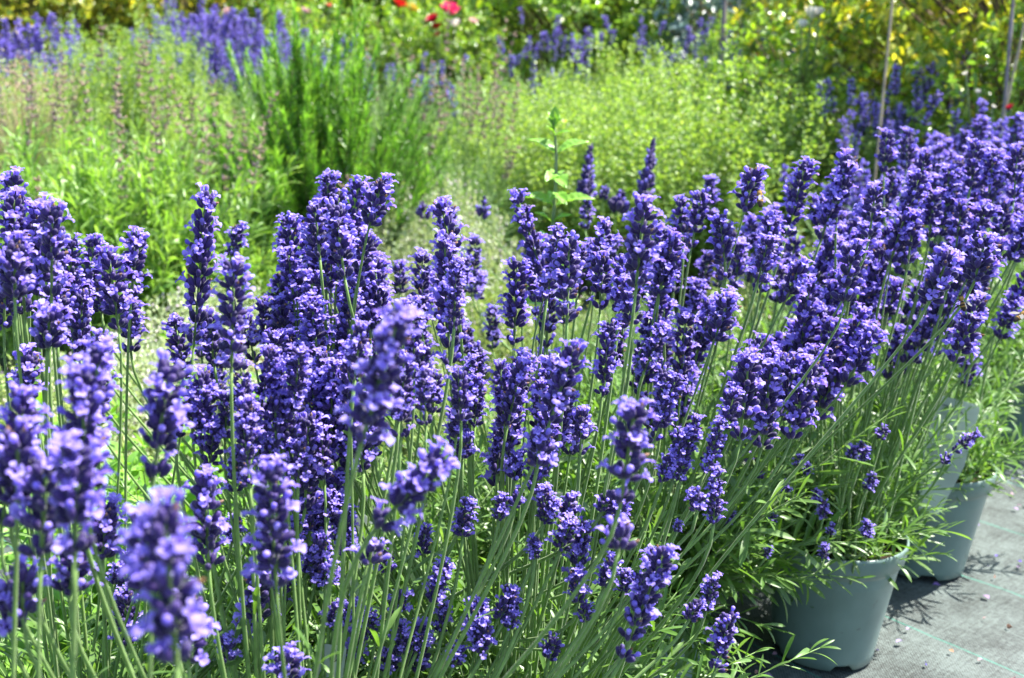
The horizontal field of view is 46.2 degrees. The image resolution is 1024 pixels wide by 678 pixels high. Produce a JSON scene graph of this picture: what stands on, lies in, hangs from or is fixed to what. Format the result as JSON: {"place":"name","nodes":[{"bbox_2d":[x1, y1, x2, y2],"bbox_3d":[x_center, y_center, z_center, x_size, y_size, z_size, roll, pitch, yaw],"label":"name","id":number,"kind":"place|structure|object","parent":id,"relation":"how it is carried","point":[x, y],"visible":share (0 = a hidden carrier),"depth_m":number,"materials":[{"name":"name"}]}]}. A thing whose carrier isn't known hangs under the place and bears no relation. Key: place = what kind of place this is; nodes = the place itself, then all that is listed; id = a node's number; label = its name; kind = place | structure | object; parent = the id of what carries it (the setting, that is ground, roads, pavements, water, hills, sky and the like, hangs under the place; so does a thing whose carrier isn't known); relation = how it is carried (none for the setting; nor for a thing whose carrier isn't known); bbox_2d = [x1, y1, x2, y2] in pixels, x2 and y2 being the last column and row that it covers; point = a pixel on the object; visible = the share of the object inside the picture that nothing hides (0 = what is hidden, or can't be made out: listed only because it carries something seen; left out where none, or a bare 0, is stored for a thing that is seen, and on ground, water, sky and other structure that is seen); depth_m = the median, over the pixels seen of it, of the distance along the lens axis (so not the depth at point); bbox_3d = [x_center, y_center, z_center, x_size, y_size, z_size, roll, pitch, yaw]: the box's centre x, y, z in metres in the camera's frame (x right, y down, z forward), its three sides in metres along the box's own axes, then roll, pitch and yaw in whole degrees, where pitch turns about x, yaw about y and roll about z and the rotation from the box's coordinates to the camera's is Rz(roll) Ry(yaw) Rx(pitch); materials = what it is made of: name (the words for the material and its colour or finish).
{"place":"outdoors","nodes":[
{"label":"outdoors","id":0,"kind":"place"},
{"bbox_2d":[11,7,975,202],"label":"ground","id":1,"kind":"structure","parent":0,"point":[430,142],"depth_m":11.31,"materials":[{"name":"soil"}]},
{"bbox_2d":[0,28,82,151],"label":"lavender bush","id":2,"kind":"object","parent":1,"relation":"on","point":[6,53],"visible":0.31,"depth_m":5.75,"materials":[{"name":"purple plant"}]},
{"bbox_2d":[0,0,102,80],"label":"shrub","id":3,"kind":"object","parent":1,"relation":"on","point":[28,19],"visible":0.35,"depth_m":7.31,"materials":[{"name":"yellow plant"}]},
{"bbox_2d":[0,31,104,178],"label":"grass tuft","id":4,"kind":"object","parent":1,"relation":"on","point":[13,108],"visible":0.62,"depth_m":3.87,"materials":[{"name":"green plant"}]},
{"bbox_2d":[0,54,128,193],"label":"marjoram plant","id":5,"kind":"object","parent":1,"relation":"on","point":[105,124],"visible":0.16,"depth_m":4.28,"materials":[{"name":"green plant"}]},
{"bbox_2d":[0,12,144,123],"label":"lavender bush","id":6,"kind":"object","parent":1,"relation":"on","point":[37,26],"visible":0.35,"depth_m":5.90,"materials":[{"name":"purple plant"}]},
{"bbox_2d":[0,33,149,161],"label":"lavender bush","id":7,"kind":"object","parent":1,"relation":"on","point":[69,46],"visible":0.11,"depth_m":5.44,"materials":[{"name":"green plant"}]},
{"bbox_2d":[2,7,166,192],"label":"marjoram plant","id":8,"kind":"object","parent":1,"relation":"on","point":[101,73],"visible":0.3,"depth_m":4.84,"materials":[{"name":"green plant"}]},
{"bbox_2d":[0,0,191,73],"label":"shrub","id":9,"kind":"object","parent":1,"relation":"on","point":[106,14],"visible":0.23,"depth_m":7.53,"materials":[{"name":"green plant"}]},
{"bbox_2d":[67,0,236,193],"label":"marjoram plant","id":10,"kind":"object","parent":1,"relation":"on","point":[171,61],"visible":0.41,"depth_m":4.96,"materials":[{"name":"green plant"}]},
{"bbox_2d":[93,0,254,158],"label":"lavender bush","id":11,"kind":"object","parent":1,"relation":"on","point":[203,16],"visible":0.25,"depth_m":6.39,"materials":[{"name":"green plant"}]},
{"bbox_2d":[38,0,320,79],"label":"hedge bush","id":12,"kind":"object","parent":1,"relation":"on","point":[147,17],"visible":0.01,"depth_m":9.46,"materials":[{"name":"green plant"}]},
{"bbox_2d":[94,0,299,82],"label":"shrub","id":13,"kind":"object","parent":1,"relation":"on","point":[211,3],"visible":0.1,"depth_m":7.61,"materials":[{"name":"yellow plant"}]},
{"bbox_2d":[138,7,324,160],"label":"lavender bush","id":14,"kind":"object","parent":1,"relation":"on","point":[226,29],"visible":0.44,"depth_m":6.08,"materials":[{"name":"purple plant"}]},
{"bbox_2d":[179,24,332,154],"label":"lavender bush","id":15,"kind":"object","parent":1,"relation":"on","point":[260,40],"visible":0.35,"depth_m":5.99,"materials":[{"name":"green plant"}]},
{"bbox_2d":[223,0,373,92],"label":"rose bush","id":16,"kind":"object","parent":1,"relation":"on","point":[317,12],"visible":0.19,"depth_m":6.59,"materials":[{"name":"green plant"}]},
{"bbox_2d":[217,17,386,190],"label":"lavender bush","id":17,"kind":"object","parent":1,"relation":"on","point":[284,58],"visible":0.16,"depth_m":5.43,"materials":[{"name":"green plant"}]},
{"bbox_2d":[204,0,442,72],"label":"shrub","id":18,"kind":"object","parent":1,"relation":"on","point":[248,3],"visible":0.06,"depth_m":7.38,"materials":[{"name":"green plant"}]},
{"bbox_2d":[217,0,457,45],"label":"hedge bush","id":19,"kind":"object","parent":1,"relation":"on","point":[342,11],"visible":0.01,"depth_m":9.29,"materials":[{"name":"green plant"}]},
{"bbox_2d":[279,34,466,187],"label":"lavender bush","id":20,"kind":"object","parent":1,"relation":"on","point":[389,87],"visible":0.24,"depth_m":5.11,"materials":[{"name":"green plant"}]},
{"bbox_2d":[341,0,467,129],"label":"rose bush","id":21,"kind":"object","parent":1,"relation":"on","point":[401,4],"visible":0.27,"depth_m":6.58,"materials":[{"name":"green plant"}]},
{"bbox_2d":[317,0,566,95],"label":"shrub","id":22,"kind":"object","parent":1,"relation":"on","point":[359,7],"visible":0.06,"depth_m":7.37,"materials":[{"name":"green plant"}]},
{"bbox_2d":[367,0,524,141],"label":"rose bush","id":23,"kind":"object","parent":1,"relation":"on","point":[484,63],"visible":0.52,"depth_m":6.30,"materials":[{"name":"green plant"}]},
{"bbox_2d":[458,7,615,175],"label":"lavender bush","id":24,"kind":"object","parent":1,"relation":"on","point":[545,38],"visible":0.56,"depth_m":5.47,"materials":[{"name":"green plant"}]},
{"bbox_2d":[432,0,695,100],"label":"hedge bush","id":25,"kind":"object","parent":1,"relation":"on","point":[565,50],"visible":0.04,"depth_m":9.14,"materials":[{"name":"green plant"}]},
{"bbox_2d":[445,0,699,109],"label":"shrub","id":26,"kind":"object","parent":1,"relation":"on","point":[587,8],"visible":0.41,"depth_m":6.79,"materials":[{"name":"green plant"}]},
{"bbox_2d":[560,15,689,202],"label":"lavender bush","id":27,"kind":"object","parent":1,"relation":"on","point":[604,17],"visible":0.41,"depth_m":5.66,"materials":[{"name":"green plant"}]},
{"bbox_2d":[569,0,774,115],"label":"shrub","id":28,"kind":"object","parent":1,"relation":"on","point":[673,9],"visible":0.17,"depth_m":6.89,"materials":[{"name":"green plant"}]},
{"bbox_2d":[611,16,770,170],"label":"lavender bush","id":29,"kind":"object","parent":1,"relation":"on","point":[700,32],"visible":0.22,"depth_m":5.12,"materials":[{"name":"green plant"}]},
{"bbox_2d":[635,0,785,139],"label":"shrub","id":30,"kind":"object","parent":1,"relation":"on","point":[682,30],"visible":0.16,"depth_m":6.31,"materials":[{"name":"green plant"}]},
{"bbox_2d":[668,0,837,114],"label":"rose bush","id":31,"kind":"object","parent":1,"relation":"on","point":[753,44],"visible":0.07,"depth_m":5.37,"materials":[{"name":"green plant"}]},
{"bbox_2d":[715,0,962,158],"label":"shrub","id":32,"kind":"object","parent":1,"relation":"on","point":[739,16],"visible":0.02,"depth_m":5.75,"materials":[{"name":"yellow plant"}]},
{"bbox_2d":[0,223,1023,677],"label":"path","id":33,"kind":"structure","parent":0,"point":[940,619],"depth_m":1.83,"materials":[{"name":"fabric"}]},
{"bbox_2d":[0,351,189,506],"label":"thyme plant","id":34,"kind":"object","parent":33,"relation":"on","point":[67,405],"visible":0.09,"depth_m":2.17,"materials":[{"name":"green plant"}]},
{"bbox_2d":[0,415,209,677],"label":"potted lavender","id":35,"kind":"object","parent":33,"relation":"on","point":[156,560],"visible":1,"depth_m":0.57,"materials":[{"name":"plant"}]},
{"bbox_2d":[0,61,212,366],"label":"lavender bush","id":36,"kind":"object","parent":33,"relation":"on","point":[27,174],"visible":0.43,"depth_m":2.86,"materials":[{"name":"green plant"}]},
{"bbox_2d":[0,433,228,677],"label":"mint plant","id":37,"kind":"object","parent":33,"relation":"on","point":[8,557],"visible":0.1,"depth_m":1.53,"materials":[{"name":"green plant"}]},
{"bbox_2d":[0,332,235,489],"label":"thyme plant","id":38,"kind":"object","parent":33,"relation":"on","point":[141,357],"visible":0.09,"depth_m":2.25,"materials":[{"name":"green plant"}]},
{"bbox_2d":[0,25,243,235],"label":"lavender bush","id":39,"kind":"object","parent":33,"relation":"on","point":[87,127],"visible":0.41,"depth_m":3.48,"materials":[{"name":"green plant"}]},
{"bbox_2d":[0,37,305,353],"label":"lavender bush","id":40,"kind":"object","parent":33,"relation":"on","point":[155,204],"visible":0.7,"depth_m":2.93,"materials":[{"name":"green plant"}]},
{"bbox_2d":[106,276,272,433],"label":"thyme plant","id":41,"kind":"object","parent":33,"relation":"on","point":[185,312],"visible":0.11,"depth_m":2.52,"materials":[{"name":"green plant"}]},
{"bbox_2d":[0,166,380,677],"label":"potted lavender","id":42,"kind":"object","parent":33,"relation":"on","point":[29,267],"visible":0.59,"depth_m":1.00,"materials":[{"name":"plant"}]},
{"bbox_2d":[0,329,393,642],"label":"mint plant","id":43,"kind":"object","parent":33,"relation":"on","point":[133,460],"visible":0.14,"depth_m":1.65,"materials":[{"name":"green plant"}]},
{"bbox_2d":[122,82,283,215],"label":"marjoram plant","id":44,"kind":"object","parent":33,"relation":"on","point":[171,126],"visible":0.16,"depth_m":4.61,"materials":[{"name":"green plant"}]},
{"bbox_2d":[115,89,353,352],"bbox_3d":[-0.748,-0.301,3.030,0.584,0.651,0.614,-10,19,-37],"label":"lavender bush","id":45,"kind":"object","parent":33,"relation":"on","point":[265,281],"visible":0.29,"depth_m":2.96,"materials":[{"name":"green plant"}]},
{"bbox_2d":[181,343,365,471],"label":"thyme plant","id":46,"kind":"object","parent":33,"relation":"on","point":[254,382],"visible":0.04,"depth_m":2.29,"materials":[{"name":"green plant"}]},
{"bbox_2d":[172,0,454,256],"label":"rosemary bush","id":47,"kind":"object","parent":33,"relation":"on","point":[316,117],"visible":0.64,"depth_m":3.23,"materials":[{"name":"green plant"}]},
{"bbox_2d":[257,254,409,330],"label":"thyme plant","id":48,"kind":"object","parent":33,"relation":"on","point":[333,288],"visible":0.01,"depth_m":3.19,"materials":[{"name":"green plant"}]},
{"bbox_2d":[0,252,707,677],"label":"potted lavender","id":49,"kind":"object","parent":33,"relation":"on","point":[390,368],"visible":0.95,"depth_m":0.87,"materials":[{"name":"plant"}]},
{"bbox_2d":[317,644,346,677],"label":"plant label","id":50,"kind":"object","parent":49,"relation":"in","point":[327,651],"visible":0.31,"depth_m":1.00,"materials":[{"name":"plastic"}]},
{"bbox_2d":[216,347,493,464],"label":"thyme plant","id":51,"kind":"object","parent":33,"relation":"on","point":[443,388],"visible":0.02,"depth_m":2.35,"materials":[{"name":"green plant"}]},
{"bbox_2d":[310,226,435,335],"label":"thyme plant","id":52,"kind":"object","parent":33,"relation":"on","point":[395,259],"visible":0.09,"depth_m":3.23,"materials":[{"name":"green plant"}]},
{"bbox_2d":[60,168,709,677],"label":"potted lavender","id":53,"kind":"object","parent":33,"relation":"on","point":[302,300],"visible":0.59,"depth_m":1.21,"materials":[{"name":"plant"}]},
{"bbox_2d":[349,515,366,595],"bbox_3d":[-0.151,0.219,1.160,0.015,0.099,0.002,5,-1,-6],"label":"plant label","id":54,"kind":"object","parent":53,"relation":"in","point":[359,565],"visible":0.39,"depth_m":1.16,"materials":[{"name":"plastic"}]},
{"bbox_2d":[342,3,549,288],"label":"lavender bush","id":55,"kind":"object","parent":33,"relation":"on","point":[491,176],"visible":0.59,"depth_m":3.68,"materials":[{"name":"green plant"}]},
{"bbox_2d":[375,165,523,331],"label":"thyme plant","id":56,"kind":"object","parent":33,"relation":"on","point":[424,229],"visible":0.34,"depth_m":3.35,"materials":[{"name":"green plant"}]},
{"bbox_2d":[363,54,568,204],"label":"lavender bush","id":57,"kind":"object","parent":33,"relation":"on","point":[454,114],"visible":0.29,"depth_m":4.96,"materials":[{"name":"green plant"}]},
{"bbox_2d":[366,374,599,510],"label":"thyme plant","id":58,"kind":"object","parent":33,"relation":"on","point":[437,418],"visible":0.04,"depth_m":2.21,"materials":[{"name":"green plant"}]},
{"bbox_2d":[393,262,606,397],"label":"thyme plant","id":59,"kind":"object","parent":33,"relation":"on","point":[501,350],"visible":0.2,"depth_m":2.78,"materials":[{"name":"green plant"}]},
{"bbox_2d":[425,68,577,245],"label":"marjoram plant","id":60,"kind":"object","parent":33,"relation":"on","point":[471,150],"visible":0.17,"depth_m":4.41,"materials":[{"name":"green plant"}]},
{"bbox_2d":[378,106,703,520],"bbox_3d":[0.051,0.041,1.743,0.498,0.734,0.473,7,16,17],"label":"mint plant","id":61,"kind":"object","parent":33,"relation":"on","point":[559,178],"visible":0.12,"depth_m":1.74,"materials":[{"name":"green plant"}]},
{"bbox_2d":[298,188,793,677],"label":"potted lavender","id":62,"kind":"object","parent":33,"relation":"on","point":[533,245],"visible":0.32,"depth_m":1.43,"materials":[{"name":"plant"}]},
{"bbox_2d":[543,493,562,568],"bbox_3d":[0.048,0.251,1.450,0.021,0.132,0.002,6,0,4],"label":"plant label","id":63,"kind":"object","parent":62,"relation":"in","point":[558,495],"visible":0.05,"depth_m":1.45,"materials":[{"name":"plastic"}]},
{"bbox_2d":[415,138,678,443],"bbox_3d":[0.118,-0.080,2.367,0.552,0.637,0.309,-8,18,-31],"label":"salvia plant","id":64,"kind":"object","parent":33,"relation":"on","point":[618,202],"visible":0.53,"depth_m":2.30,"materials":[{"name":"plant"}]},
{"bbox_2d":[462,64,672,282],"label":"marjoram plant","id":65,"kind":"object","parent":33,"relation":"on","point":[541,224],"visible":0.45,"depth_m":3.90,"materials":[{"name":"green plant"}]},
{"bbox_2d":[509,29,693,239],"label":"marjoram plant","id":66,"kind":"object","parent":33,"relation":"on","point":[607,76],"visible":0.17,"depth_m":4.45,"materials":[{"name":"green plant"}]},
{"bbox_2d":[237,192,967,677],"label":"potted lavender","id":67,"kind":"object","parent":33,"relation":"on","point":[505,460],"visible":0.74,"depth_m":1.06,"materials":[{"name":"plant"}]},
{"bbox_2d":[751,186,771,207],"bbox_3d":[0.219,-0.126,1.061,0.016,0.021,0.012,13,-25,-31],"label":"bee","id":68,"kind":"object","parent":67,"relation":"attached to","point":[759,199],"visible":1,"depth_m":1.06,"materials":[{"name":"fur"}]},
{"bbox_2d":[517,300,729,385],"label":"thyme plant","id":69,"kind":"object","parent":33,"relation":"on","point":[577,327],"visible":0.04,"depth_m":2.83,"materials":[{"name":"green plant"}]},
{"bbox_2d":[513,58,778,302],"bbox_3d":[0.435,-0.506,3.754,0.754,0.738,0.819,10,17,26],"label":"marjoram plant","id":70,"kind":"object","parent":33,"relation":"on","point":[623,231],"visible":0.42,"depth_m":3.66,"materials":[{"name":"green plant"}]},
{"bbox_2d":[462,202,883,607],"bbox_3d":[0.220,0.097,1.784,0.605,0.613,0.584,2,16,0],"label":"potted lavender","id":71,"kind":"object","parent":33,"relation":"on","point":[697,286],"visible":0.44,"depth_m":1.77,"materials":[{"name":"plant"}]},
{"bbox_2d":[594,314,783,441],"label":"thyme plant","id":72,"kind":"object","parent":33,"relation":"on","point":[720,351],"visible":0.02,"depth_m":2.60,"materials":[{"name":"green plant"}]},
{"bbox_2d":[601,26,796,248],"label":"marjoram plant","id":73,"kind":"object","parent":33,"relation":"on","point":[660,58],"visible":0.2,"depth_m":4.38,"materials":[{"name":"green plant"}]},
{"bbox_2d":[401,155,1004,677],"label":"potted lavender","id":74,"kind":"object","parent":33,"relation":"on","point":[811,327],"visible":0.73,"depth_m":1.38,"materials":[{"name":"plant"}]},
{"bbox_2d":[954,291,971,310],"bbox_3d":[0.442,-0.037,1.180,0.012,0.020,0.016,-13,2,41],"label":"bee","id":75,"kind":"object","parent":74,"relation":"on","point":[963,306],"visible":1,"depth_m":1.18,"materials":[{"name":"fur"}]},
{"bbox_2d":[717,0,726,114],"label":"garden stake","id":76,"kind":"object","parent":33,"relation":"on","point":[723,17],"visible":0.27,"depth_m":5.19,"materials":[{"name":"grey wood"}]},
{"bbox_2d":[620,51,882,310],"bbox_3d":[0.716,-0.509,3.755,0.760,0.762,0.804,-1,16,-10],"label":"marjoram plant","id":77,"kind":"object","parent":33,"relation":"on","point":[805,150],"visible":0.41,"depth_m":3.62,"materials":[{"name":"green plant"}]},
{"bbox_2d":[579,126,966,471],"bbox_3d":[0.468,-0.017,2.062,0.622,0.703,0.634,10,17,26],"label":"potted lavender","id":78,"kind":"object","parent":33,"relation":"on","point":[907,149],"visible":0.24,"depth_m":1.97,"materials":[{"name":"plant"}]},
{"bbox_2d":[703,31,845,158],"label":"lavender bush","id":79,"kind":"object","parent":33,"relation":"on","point":[726,82],"visible":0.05,"depth_m":4.69,"materials":[{"name":"green plant"}]},
{"bbox_2d":[682,0,916,209],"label":"rose bush","id":80,"kind":"object","parent":33,"relation":"on","point":[777,66],"visible":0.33,"depth_m":4.09,"materials":[{"name":"green plant"}]},
{"bbox_2d":[702,216,904,345],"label":"thyme plant","id":81,"kind":"object","parent":33,"relation":"on","point":[743,292],"visible":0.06,"depth_m":3.25,"materials":[{"name":"green plant"}]},
{"bbox_2d":[717,58,922,253],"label":"marjoram plant","id":82,"kind":"object","parent":33,"relation":"on","point":[842,113],"visible":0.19,"depth_m":3.92,"materials":[{"name":"green plant"}]},
{"bbox_2d":[765,48,880,194],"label":"lavender bush","id":83,"kind":"object","parent":33,"relation":"on","point":[842,85],"visible":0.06,"depth_m":4.49,"materials":[{"name":"green plant"}]},
{"bbox_2d":[656,137,1023,670],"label":"potted lavender","id":84,"kind":"object","parent":33,"relation":"on","point":[849,624],"visible":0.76,"depth_m":1.57,"materials":[{"name":"plant"}]},
{"bbox_2d":[1009,311,1023,321],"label":"bee","id":85,"kind":"object","parent":84,"relation":"on","point":[1018,317],"visible":1,"depth_m":1.22,"materials":[{"name":"fur"}]},
{"bbox_2d":[711,129,1007,467],"bbox_3d":[0.742,-0.085,2.403,0.632,0.668,0.653,2,16,0],"label":"potted lavender","id":86,"kind":"object","parent":33,"relation":"on","point":[935,137],"visible":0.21,"depth_m":2.37,"materials":[{"name":"plant"}]},
{"bbox_2d":[697,127,1023,580],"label":"potted lavender","id":87,"kind":"object","parent":33,"relation":"on","point":[975,484],"visible":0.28,"depth_m":1.89,"materials":[{"name":"plant"}]},
{"bbox_2d":[737,0,1023,132],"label":"shrub","id":88,"kind":"object","parent":33,"relation":"on","point":[800,4],"visible":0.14,"depth_m":4.66,"materials":[{"name":"green plant"}]},
{"bbox_2d":[873,0,893,186],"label":"bamboo cane","id":89,"kind":"object","parent":33,"relation":"on","point":[883,89],"visible":0.51,"depth_m":3.25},
{"bbox_2d":[755,475,1023,677],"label":"fallen petals","id":90,"kind":"object","parent":33,"relation":"on","point":[1009,626],"visible":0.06,"depth_m":1.79,"materials":[{"name":"plant"}]},
{"bbox_2d":[779,129,1023,319],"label":"lavender bush","id":91,"kind":"object","parent":33,"relation":"on","point":[855,192],"visible":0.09,"depth_m":2.90,"materials":[{"name":"purple plant"}]},
{"bbox_2d":[796,61,1014,285],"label":"lavender bush","id":92,"kind":"object","parent":33,"relation":"on","point":[895,91],"visible":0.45,"depth_m":3.58,"materials":[{"name":"purple plant"}]},
{"bbox_2d":[793,0,1023,165],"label":"shrub","id":93,"kind":"object","parent":33,"relation":"on","point":[970,13],"visible":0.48,"depth_m":3.87,"materials":[{"name":"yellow plant"}]},
{"bbox_2d":[838,112,1023,438],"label":"potted lavender","id":94,"kind":"object","parent":33,"relation":"on","point":[941,155],"visible":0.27,"depth_m":2.21,"materials":[{"name":"plant"}]},
{"bbox_2d":[858,50,1021,183],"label":"lavender bush","id":95,"kind":"object","parent":33,"relation":"on","point":[923,98],"visible":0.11,"depth_m":3.73,"materials":[{"name":"purple plant"}]},
{"bbox_2d":[859,0,1023,225],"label":"rose bush","id":96,"kind":"object","parent":33,"relation":"on","point":[943,118],"visible":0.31,"depth_m":3.54,"materials":[{"name":"green plant"}]},
{"bbox_2d":[919,396,978,514],"bbox_3d":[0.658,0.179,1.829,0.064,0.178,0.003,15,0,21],"label":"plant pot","id":97,"kind":"object","parent":33,"relation":"on","point":[949,481],"visible":0.55,"depth_m":1.83,"materials":[{"name":"plastic"}]},
{"bbox_2d":[880,98,1023,307],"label":"lavender bush","id":98,"kind":"object","parent":33,"relation":"on","point":[982,103],"visible":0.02,"depth_m":2.99,"materials":[{"name":"purple plant"}]},
{"bbox_2d":[899,136,1023,442],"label":"potted lavender","id":99,"kind":"object","parent":33,"relation":"on","point":[1019,416],"visible":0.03,"depth_m":2.56,"materials":[{"name":"plant"}]},
{"bbox_2d":[1001,0,1014,129],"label":"garden stake","id":100,"kind":"object","parent":33,"relation":"on","point":[1010,29],"visible":0.32,"depth_m":3.30,"materials":[{"name":"grey wood"}]},
{"bbox_2d":[998,22,1023,133],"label":"bamboo cane","id":101,"kind":"object","parent":33,"relation":"on","point":[1013,72],"visible":0.3,"depth_m":3.20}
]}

